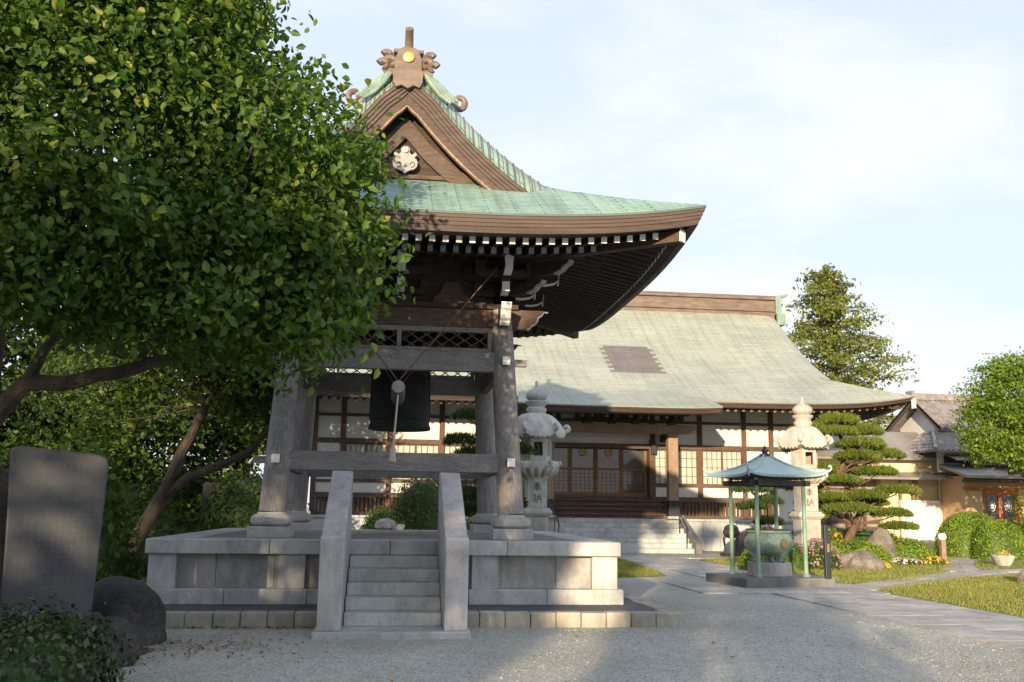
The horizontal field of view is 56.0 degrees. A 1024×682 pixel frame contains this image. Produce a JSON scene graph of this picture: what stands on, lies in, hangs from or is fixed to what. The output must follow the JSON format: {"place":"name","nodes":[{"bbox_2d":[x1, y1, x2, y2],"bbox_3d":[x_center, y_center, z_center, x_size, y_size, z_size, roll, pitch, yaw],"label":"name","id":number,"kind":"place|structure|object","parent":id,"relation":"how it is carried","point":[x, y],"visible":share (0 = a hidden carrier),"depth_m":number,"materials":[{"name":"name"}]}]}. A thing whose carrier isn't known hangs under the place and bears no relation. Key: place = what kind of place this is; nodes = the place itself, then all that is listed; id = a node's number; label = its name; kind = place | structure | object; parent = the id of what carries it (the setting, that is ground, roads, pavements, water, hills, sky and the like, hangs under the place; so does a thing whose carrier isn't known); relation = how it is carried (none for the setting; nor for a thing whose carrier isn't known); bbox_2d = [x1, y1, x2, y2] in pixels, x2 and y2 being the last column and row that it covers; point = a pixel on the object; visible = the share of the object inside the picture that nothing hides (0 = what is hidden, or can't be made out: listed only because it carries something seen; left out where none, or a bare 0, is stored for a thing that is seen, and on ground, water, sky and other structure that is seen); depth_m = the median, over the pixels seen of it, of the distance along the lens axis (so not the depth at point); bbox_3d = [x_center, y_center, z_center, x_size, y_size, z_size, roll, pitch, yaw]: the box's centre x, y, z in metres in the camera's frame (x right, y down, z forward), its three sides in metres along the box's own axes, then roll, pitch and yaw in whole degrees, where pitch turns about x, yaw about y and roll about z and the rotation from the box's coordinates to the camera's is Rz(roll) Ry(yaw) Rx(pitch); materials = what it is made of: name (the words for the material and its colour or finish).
{"place":"outdoors","nodes":[
{"label":"outdoors","id":0,"kind":"place"},
{"bbox_2d":[133,577,154,655],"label":"soil","id":1,"kind":"structure","parent":0,"point":[143,650],"depth_m":10.99,"materials":[{"name":"brown soil"}]},
{"bbox_2d":[0,464,8,605],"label":"rock","id":2,"kind":"object","parent":1,"relation":"on","point":[4,479],"visible":0.21,"depth_m":10.86,"materials":[{"name":"grey stone"}]},
{"bbox_2d":[0,442,10,473],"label":"hedge","id":3,"kind":"object","parent":1,"relation":"on","point":[6,465],"visible":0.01,"depth_m":22.23,"materials":[{"name":"green plant"}]},
{"bbox_2d":[0,290,78,464],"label":"evergreen tree","id":4,"kind":"object","parent":1,"relation":"on","point":[9,353],"visible":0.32,"depth_m":25.90,"materials":[{"name":"green plant"}]},
{"bbox_2d":[0,446,108,630],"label":"stone monument","id":5,"kind":"object","parent":1,"relation":"on","point":[55,504],"visible":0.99,"depth_m":10.55,"materials":[{"name":"grey stone"}]},
{"bbox_2d":[0,593,144,681],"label":"leafy shrub","id":6,"kind":"object","parent":1,"relation":"on","point":[47,651],"visible":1,"depth_m":8.13,"materials":[{"name":"green plant"}]},
{"bbox_2d":[59,398,150,582],"bbox_3d":[-6.764,2.578,15.223,2.225,3.404,1.962,2,-10,-7],"label":"leafy shrub","id":7,"kind":"object","parent":1,"relation":"on","point":[115,556],"visible":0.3,"depth_m":15.12,"materials":[{"name":"green plant"}]},
{"bbox_2d":[75,616,139,667],"bbox_3d":[-4.266,3.191,10.031,0.720,0.664,0.698,5,-11,-22],"label":"rock","id":8,"kind":"object","parent":1,"relation":"on","point":[126,626],"visible":0.34,"depth_m":9.86,"materials":[{"name":"grey stone"}]},
{"bbox_2d":[0,308,222,498],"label":"evergreen tree","id":9,"kind":"object","parent":1,"relation":"on","point":[143,461],"visible":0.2,"depth_m":26.57,"materials":[{"name":"green plant"}]},
{"bbox_2d":[92,576,166,646],"bbox_3d":[-4.770,3.321,11.572,1.201,0.951,1.037,2,-10,-7],"label":"rock","id":10,"kind":"object","parent":1,"relation":"on","point":[139,605],"visible":0.41,"depth_m":11.38,"materials":[{"name":"grey stone"}]},
{"bbox_2d":[121,500,167,576],"bbox_3d":[-9.471,4.473,22.594,2.922,2.146,2.650,2,-10,-7],"label":"hedge","id":11,"kind":"object","parent":1,"relation":"on","point":[143,556],"visible":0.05,"depth_m":22.00,"materials":[{"name":"green plant"}]},
{"bbox_2d":[16,296,327,564],"bbox_3d":[-7.258,1.726,20.418,6.691,7.030,3.921,2,-10,-7],"label":"leaning tree","id":12,"kind":"object","parent":1,"relation":"on","point":[251,407],"visible":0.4,"depth_m":20.00,"materials":[{"name":"green plant"}]},
{"bbox_2d":[200,482,219,530],"bbox_3d":[-8.585,5.236,27.819,1.200,2.270,1.100,2,-10,-7],"label":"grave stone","id":13,"kind":"object","parent":1,"relation":"on","point":[208,487],"visible":0.14,"depth_m":27.69,"materials":[{"name":"grey stone"}]},
{"bbox_2d":[0,0,433,426],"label":"leafy tree","id":14,"kind":"object","parent":1,"relation":"on","point":[235,277],"visible":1,"depth_m":9.66,"materials":[{"name":"green plant"}]},
{"bbox_2d":[118,466,319,536],"bbox_3d":[-26.866,5.620,36.483,40.278,4.122,3.565,2,-10,-7],"label":"tall hedge","id":15,"kind":"object","parent":1,"relation":"on","point":[166,523],"visible":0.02,"depth_m":36.76,"materials":[{"name":"green plant"}]},
{"bbox_2d":[197,469,262,530],"bbox_3d":[-7.246,4.780,25.860,2.385,2.687,2.140,2,-10,-7],"label":"clipped hedge","id":16,"kind":"object","parent":1,"relation":"on","point":[232,502],"visible":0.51,"depth_m":25.23,"materials":[{"name":"green plant"}]},
{"bbox_2d":[144,358,318,533],"bbox_3d":[-8.846,2.642,30.942,5.785,8.670,5.045,2,-10,-7],"label":"evergreen tree","id":17,"kind":"object","parent":1,"relation":"on","point":[188,505],"visible":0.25,"depth_m":29.79,"materials":[{"name":"green plant"}]},
{"bbox_2d":[133,27,705,539],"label":"bell tower","id":18,"kind":"structure","parent":0,"point":[569,263],"depth_m":16.44,"materials":[{"name":"wood"}]},
{"bbox_2d":[368,331,430,431],"bbox_3d":[-2.124,0.639,18.456,1.180,2.124,1.180,2,-10,-7],"label":"temple bell","id":19,"kind":"object","parent":18,"relation":"hanging from","point":[413,413],"visible":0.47,"depth_m":17.95,"materials":[{"name":"brown metal"}]},
{"bbox_2d":[335,267,497,461],"bbox_3d":[-1.958,0.434,16.645,3.276,3.371,2.017,2,-10,-7],"label":"bell striker","id":20,"kind":"object","parent":18,"relation":"hanging from","point":[397,392],"visible":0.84,"depth_m":15.79,"materials":[{"name":"grey wood"}]},
{"bbox_2d":[2,0,1023,506],"label":"sky","id":21,"kind":"structure","parent":0,"point":[881,142],"materials":[{"name":"white"}]},
{"bbox_2d":[103,507,1023,681],"bbox_3d":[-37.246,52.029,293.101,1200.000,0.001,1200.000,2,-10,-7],"label":"ground","id":22,"kind":"structure","parent":0,"point":[669,596],"depth_m":11.23,"materials":[{"name":"grey gravel"}]},
{"bbox_2d":[145,471,679,639],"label":"stone platform","id":23,"kind":"structure","parent":22,"relation":"on","point":[336,577],"depth_m":14.19,"materials":[{"name":"stone"}]},
{"bbox_2d":[375,518,394,527],"bbox_3d":[-2.796,3.985,21.058,0.337,0.227,0.385,-9,-14,43],"label":"white rock","id":24,"kind":"object","parent":23,"relation":"on","point":[385,523],"visible":1,"depth_m":20.95,"materials":[{"name":"white stone"}]},
{"bbox_2d":[392,524,404,529],"bbox_3d":[-2.492,4.086,21.143,0.287,0.127,0.209,2,-10,-7],"label":"white rock","id":25,"kind":"object","parent":23,"relation":"on","point":[398,526],"visible":0.94,"depth_m":21.06,"materials":[{"name":"white stone"}]},
{"bbox_2d":[139,580,1021,681],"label":"leaf litter","id":26,"kind":"object","parent":22,"relation":"on","point":[216,647],"visible":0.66,"depth_m":11.39,"materials":[{"name":"brown plant"}]},
{"bbox_2d":[309,291,913,550],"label":"hall","id":27,"kind":"structure","parent":22,"relation":"on","point":[658,401],"depth_m":41.14,"materials":[{"name":"metal"}]},
{"bbox_2d":[345,443,386,479],"bbox_3d":[-6.046,4.979,39.811,1.700,1.500,0.060,2,-10,-7],"label":"window","id":28,"kind":"structure","parent":27,"relation":"in","point":[354,447],"depth_m":39.89,"materials":[{"name":"white paper"}]},
{"bbox_2d":[391,444,438,480],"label":"window","id":29,"kind":"structure","parent":27,"relation":"in","point":[404,448],"depth_m":40.15,"materials":[{"name":"white paper"}]},
{"bbox_2d":[444,445,473,480],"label":"window","id":30,"kind":"structure","parent":27,"relation":"in","point":[447,448],"depth_m":40.33,"materials":[{"name":"white paper"}]},
{"bbox_2d":[520,447,537,493],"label":"door","id":31,"kind":"structure","parent":27,"relation":"in","point":[523,480],"depth_m":40.82,"materials":[{"name":"brown wood"}]},
{"bbox_2d":[554,447,569,494],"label":"door","id":32,"kind":"structure","parent":27,"relation":"in","point":[561,479],"depth_m":41.04,"materials":[{"name":"white paper"}]},
{"bbox_2d":[570,447,595,494],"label":"door","id":33,"kind":"structure","parent":27,"relation":"in","point":[582,460],"depth_m":41.20,"materials":[{"name":"white paper"}]},
{"bbox_2d":[596,448,621,495],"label":"door","id":34,"kind":"structure","parent":27,"relation":"in","point":[608,460],"depth_m":41.28,"materials":[{"name":"brown wood"}]},
{"bbox_2d":[621,449,646,495],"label":"door","id":35,"kind":"structure","parent":27,"relation":"in","point":[633,461],"depth_m":41.46,"materials":[{"name":"brown wood"}]},
{"bbox_2d":[655,449,697,484],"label":"window","id":36,"kind":"structure","parent":27,"relation":"in","point":[687,459],"depth_m":41.42,"materials":[{"name":"white paper"}]},
{"bbox_2d":[702,450,741,484],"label":"window","id":37,"kind":"structure","parent":27,"relation":"in","point":[714,460],"depth_m":41.68,"materials":[{"name":"white paper"}]},
{"bbox_2d":[548,499,702,553],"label":"stone stairs","id":38,"kind":"structure","parent":22,"relation":"on","point":[677,536],"depth_m":38.17,"materials":[{"name":"stone"}]},
{"bbox_2d":[774,543,815,570],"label":"leafy shrub","id":39,"kind":"object","parent":22,"relation":"on","point":[793,556],"visible":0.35,"depth_m":27.48,"materials":[{"name":"green plant"}]},
{"bbox_2d":[617,554,1023,616],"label":"grass","id":40,"kind":"structure","parent":22,"relation":"on","point":[1000,583],"depth_m":22.92,"materials":[{"name":"green plant"}]},
{"bbox_2d":[781,263,921,428],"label":"conifer tree","id":41,"kind":"object","parent":22,"relation":"on","point":[831,307],"visible":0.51,"depth_m":65.28,"materials":[{"name":"green plant"}]},
{"bbox_2d":[817,390,1023,548],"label":"annex house","id":42,"kind":"structure","parent":22,"relation":"on","point":[935,469],"depth_m":46.20,"materials":[{"name":"paint"}]},
{"bbox_2d":[944,455,971,464],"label":"window","id":43,"kind":"structure","parent":42,"relation":"in","point":[947,460],"depth_m":46.01,"materials":[{"name":"black glass"}]},
{"bbox_2d":[985,493,1001,519],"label":"door","id":44,"kind":"structure","parent":42,"relation":"in","point":[992,500],"depth_m":44.55,"materials":[{"name":"black wood"}]},
{"bbox_2d":[1000,494,1017,524],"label":"door","id":45,"kind":"structure","parent":42,"relation":"in","point":[1006,502],"depth_m":44.64,"materials":[{"name":"black wood"}]},
{"bbox_2d":[933,511,994,557],"bbox_3d":[17.821,7.514,37.445,2.822,1.853,2.336,2,-10,-7],"label":"round bush","id":46,"kind":"object","parent":22,"relation":"on","point":[957,528],"visible":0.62,"depth_m":36.81,"materials":[{"name":"green plant"}]},
{"bbox_2d":[969,519,1023,559],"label":"round bush","id":47,"kind":"object","parent":22,"relation":"on","point":[993,537],"visible":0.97,"depth_m":35.59,"materials":[{"name":"green plant"}]},
{"bbox_2d":[617,560,665,577],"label":"lawn","id":48,"kind":"structure","parent":0,"point":[662,574],"depth_m":24.48,"materials":[{"name":"green plant"}]},
{"bbox_2d":[360,505,408,529],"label":"clipped bush","id":49,"kind":"object","parent":48,"relation":"on","point":[370,521],"visible":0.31,"depth_m":24.65,"materials":[{"name":"green plant"}]},
{"bbox_2d":[389,478,438,529],"bbox_3d":[-2.475,4.645,25.471,1.979,2.889,1.906,2,-10,-7],"label":"azalea bush","id":50,"kind":"object","parent":48,"relation":"on","point":[417,503],"visible":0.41,"depth_m":24.90,"materials":[{"name":"green plant"}]},
{"bbox_2d":[465,512,476,529],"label":"clipped bush","id":51,"kind":"object","parent":48,"relation":"on","point":[468,524],"visible":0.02,"depth_m":25.86,"materials":[{"name":"green plant"}]},
{"bbox_2d":[441,392,537,517],"bbox_3d":[-0.632,3.725,27.236,2.799,5.554,1.409,2,-10,-7],"label":"pine tree","id":52,"kind":"object","parent":48,"relation":"on","point":[469,491],"visible":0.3,"depth_m":27.12,"materials":[{"name":"green plant"}]},
{"bbox_2d":[518,381,570,530],"bbox_3d":[0.702,3.846,28.264,2.084,5.400,1.819,2,-10,-7],"label":"stone lantern","id":53,"kind":"object","parent":48,"relation":"on","point":[539,426],"visible":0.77,"depth_m":27.89,"materials":[{"name":"white stone"}]},
{"bbox_2d":[617,554,737,558],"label":"path","id":54,"kind":"structure","parent":0,"point":[700,556],"depth_m":34.51,"materials":[{"name":"grey stone"}]},
{"bbox_2d":[720,524,741,556],"bbox_3d":[8.017,7.199,35.161,0.680,1.340,0.640,2,-10,-7],"label":"iron urn","id":55,"kind":"object","parent":54,"relation":"on","point":[726,534],"visible":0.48,"depth_m":34.98,"materials":[{"name":"black metal"}]},
{"bbox_2d":[619,558,746,577],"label":"path","id":56,"kind":"structure","parent":0,"point":[698,568],"depth_m":28.70,"materials":[{"name":"grey stone"}]},
{"bbox_2d":[648,578,889,593],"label":"path","id":57,"kind":"structure","parent":0,"point":[701,585],"depth_m":20.51,"materials":[{"name":"grey stone"}]},
{"bbox_2d":[703,446,835,587],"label":"incense pavilion","id":58,"kind":"structure","parent":57,"relation":"on","point":[764,469],"depth_m":21.68,"materials":[{"name":"metal"}]},
{"bbox_2d":[744,525,793,576],"bbox_3d":[5.867,4.763,21.970,1.100,1.146,1.124,2,-10,-7],"label":"incense burner","id":59,"kind":"object","parent":58,"relation":"on","point":[776,542],"visible":0.91,"depth_m":21.59,"materials":[{"name":"metal"}]},
{"bbox_2d":[700,559,947,583],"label":"lawn","id":60,"kind":"structure","parent":0,"point":[915,573],"depth_m":26.63,"materials":[{"name":"green plant"}]},
{"bbox_2d":[734,530,747,554],"bbox_3d":[8.700,7.543,35.778,0.892,1.017,0.763,2,-10,-7],"label":"rock","id":61,"kind":"object","parent":60,"relation":"on","point":[741,545],"visible":0.24,"depth_m":35.65,"materials":[{"name":"grey stone"}]},
{"bbox_2d":[735,549,767,569],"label":"leafy shrub","id":62,"kind":"object","parent":60,"relation":"on","point":[744,560],"visible":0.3,"depth_m":26.98,"materials":[{"name":"green plant"}]},
{"bbox_2d":[732,486,786,535],"bbox_3d":[8.544,6.200,32.988,2.170,2.803,1.443,7,-11,-31],"label":"pine tree","id":63,"kind":"object","parent":60,"relation":"on","point":[765,500],"visible":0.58,"depth_m":32.79,"materials":[{"name":"green plant"}]},
{"bbox_2d":[773,397,833,545],"bbox_3d":[9.569,4.510,31.423,2.084,5.400,1.819,2,-10,-7],"label":"stone lantern","id":64,"kind":"object","parent":60,"relation":"on","point":[803,440],"visible":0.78,"depth_m":31.11,"materials":[{"name":"stone"}]},
{"bbox_2d":[800,538,842,569],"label":"flowering bush","id":65,"kind":"object","parent":60,"relation":"on","point":[814,550],"visible":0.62,"depth_m":27.68,"materials":[{"name":"pink plant"}]},
{"bbox_2d":[822,525,831,577],"bbox_3d":[6.964,4.655,21.263,0.130,1.145,0.115,2,-10,-7],"label":"signpost","id":66,"kind":"object","parent":60,"relation":"on","point":[827,552],"visible":1,"depth_m":21.23,"materials":[{"name":"black metal"}]},
{"bbox_2d":[830,532,843,542],"bbox_3d":[10.456,6.656,30.863,0.627,1.052,0.558,2,-10,-7],"label":"flower patch","id":67,"kind":"object","parent":60,"relation":"on","point":[836,536],"visible":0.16,"depth_m":30.93,"materials":[{"name":"yellow plant"}]},
{"bbox_2d":[782,412,922,542],"bbox_3d":[11.521,4.976,32.667,4.900,5.206,3.164,2,-10,-7],"label":"pine tree","id":68,"kind":"object","parent":60,"relation":"on","point":[860,501],"visible":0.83,"depth_m":32.13,"materials":[{"name":"green plant"}]},
{"bbox_2d":[808,539,896,567],"bbox_3d":[10.305,6.562,29.740,2.923,0.900,1.842,2,-10,-7],"label":"clipped hedge","id":69,"kind":"object","parent":60,"relation":"on","point":[876,550],"visible":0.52,"depth_m":29.33,"materials":[{"name":"green plant"}]},
{"bbox_2d":[821,525,897,542],"bbox_3d":[12.588,7.277,34.704,3.410,1.248,1.666,2,-10,-7],"label":"clipped hedge","id":70,"kind":"object","parent":60,"relation":"on","point":[863,534],"visible":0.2,"depth_m":34.34,"materials":[{"name":"green plant"}]},
{"bbox_2d":[837,550,886,569],"bbox_3d":[10.240,6.442,28.223,1.398,0.606,0.876,2,-10,-7],"label":"rock","id":71,"kind":"object","parent":60,"relation":"on","point":[863,559],"visible":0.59,"depth_m":27.98,"materials":[{"name":"grey stone"}]},
{"bbox_2d":[866,528,895,557],"bbox_3d":[11.816,6.705,31.136,1.092,1.315,0.830,2,-10,-7],"label":"standing rock","id":72,"kind":"object","parent":60,"relation":"on","point":[882,537],"visible":0.4,"depth_m":30.93,"materials":[{"name":"grey stone"}]},
{"bbox_2d":[882,560,892,568],"bbox_3d":[11.149,6.722,28.842,0.498,0.297,0.397,2,-10,-7],"label":"flower patch","id":73,"kind":"object","parent":60,"relation":"on","point":[888,563],"visible":0.35,"depth_m":28.73,"materials":[{"name":"yellow plant"}]},
{"bbox_2d":[891,557,924,565],"bbox_3d":[12.543,7.098,30.946,1.543,0.297,0.738,2,-10,-7],"label":"flower patch","id":74,"kind":"object","parent":60,"relation":"on","point":[905,560],"visible":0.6,"depth_m":30.81,"materials":[{"name":"white plant"}]},
{"bbox_2d":[892,535,936,563],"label":"clipped hedge","id":75,"kind":"object","parent":60,"relation":"on","point":[909,548],"visible":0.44,"depth_m":31.82,"materials":[{"name":"green plant"}]},
{"bbox_2d":[921,555,947,564],"bbox_3d":[13.712,7.142,31.289,0.896,0.333,0.633,2,-10,-7],"label":"flower patch","id":76,"kind":"object","parent":60,"relation":"on","point":[929,560],"visible":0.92,"depth_m":31.18,"materials":[{"name":"yellow plant"}]},
{"bbox_2d":[938,533,946,563],"bbox_3d":[14.333,6.915,32.023,0.270,1.030,0.270,2,-10,-7],"label":"garden lamp","id":77,"kind":"object","parent":60,"relation":"on","point":[942,537],"visible":0.86,"depth_m":31.97,"materials":[{"name":"brown wood"}]},
{"bbox_2d":[772,593,1023,650],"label":"path","id":78,"kind":"structure","parent":0,"point":[1002,630],"depth_m":15.65,"materials":[{"name":"grey stone"}]},
{"bbox_2d":[837,569,1022,590],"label":"path","id":79,"kind":"structure","parent":0,"point":[877,585],"depth_m":24.49,"materials":[{"name":"grey stone"}]},
{"bbox_2d":[878,575,1023,617],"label":"lawn","id":80,"kind":"structure","parent":0,"point":[1019,615],"depth_m":19.03,"materials":[{"name":"green plant"}]},
{"bbox_2d":[1017,569,1023,582],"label":"rock","id":81,"kind":"object","parent":80,"relation":"on","point":[1020,577],"visible":0.84,"depth_m":23.38,"materials":[{"name":"beige stone"}]},
{"bbox_2d":[941,557,978,571],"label":"path","id":82,"kind":"structure","parent":0,"point":[964,564],"depth_m":30.37,"materials":[{"name":"grey stone"}]},
{"bbox_2d":[973,559,1023,569],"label":"lawn","id":83,"kind":"structure","parent":0,"point":[1013,566],"depth_m":31.51,"materials":[{"name":"green plant"}]},
{"bbox_2d":[938,345,1023,477],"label":"broadleaf tree","id":84,"kind":"object","parent":83,"relation":"on","point":[990,406],"visible":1,"depth_m":36.51,"materials":[{"name":"green plant"}]},
{"bbox_2d":[991,548,1014,565],"bbox_3d":[16.017,7.043,31.397,0.740,0.568,0.735,2,-10,-7],"label":"plant pot","id":85,"kind":"object","parent":83,"relation":"on","point":[1003,559],"visible":0.99,"depth_m":31.17,"materials":[{"name":"white ceramic"}]},
{"bbox_2d":[1004,476,1023,530],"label":"leafy shrub","id":86,"kind":"object","parent":83,"relation":"on","point":[1020,504],"visible":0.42,"depth_m":40.95,"materials":[{"name":"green plant"}]}
]}

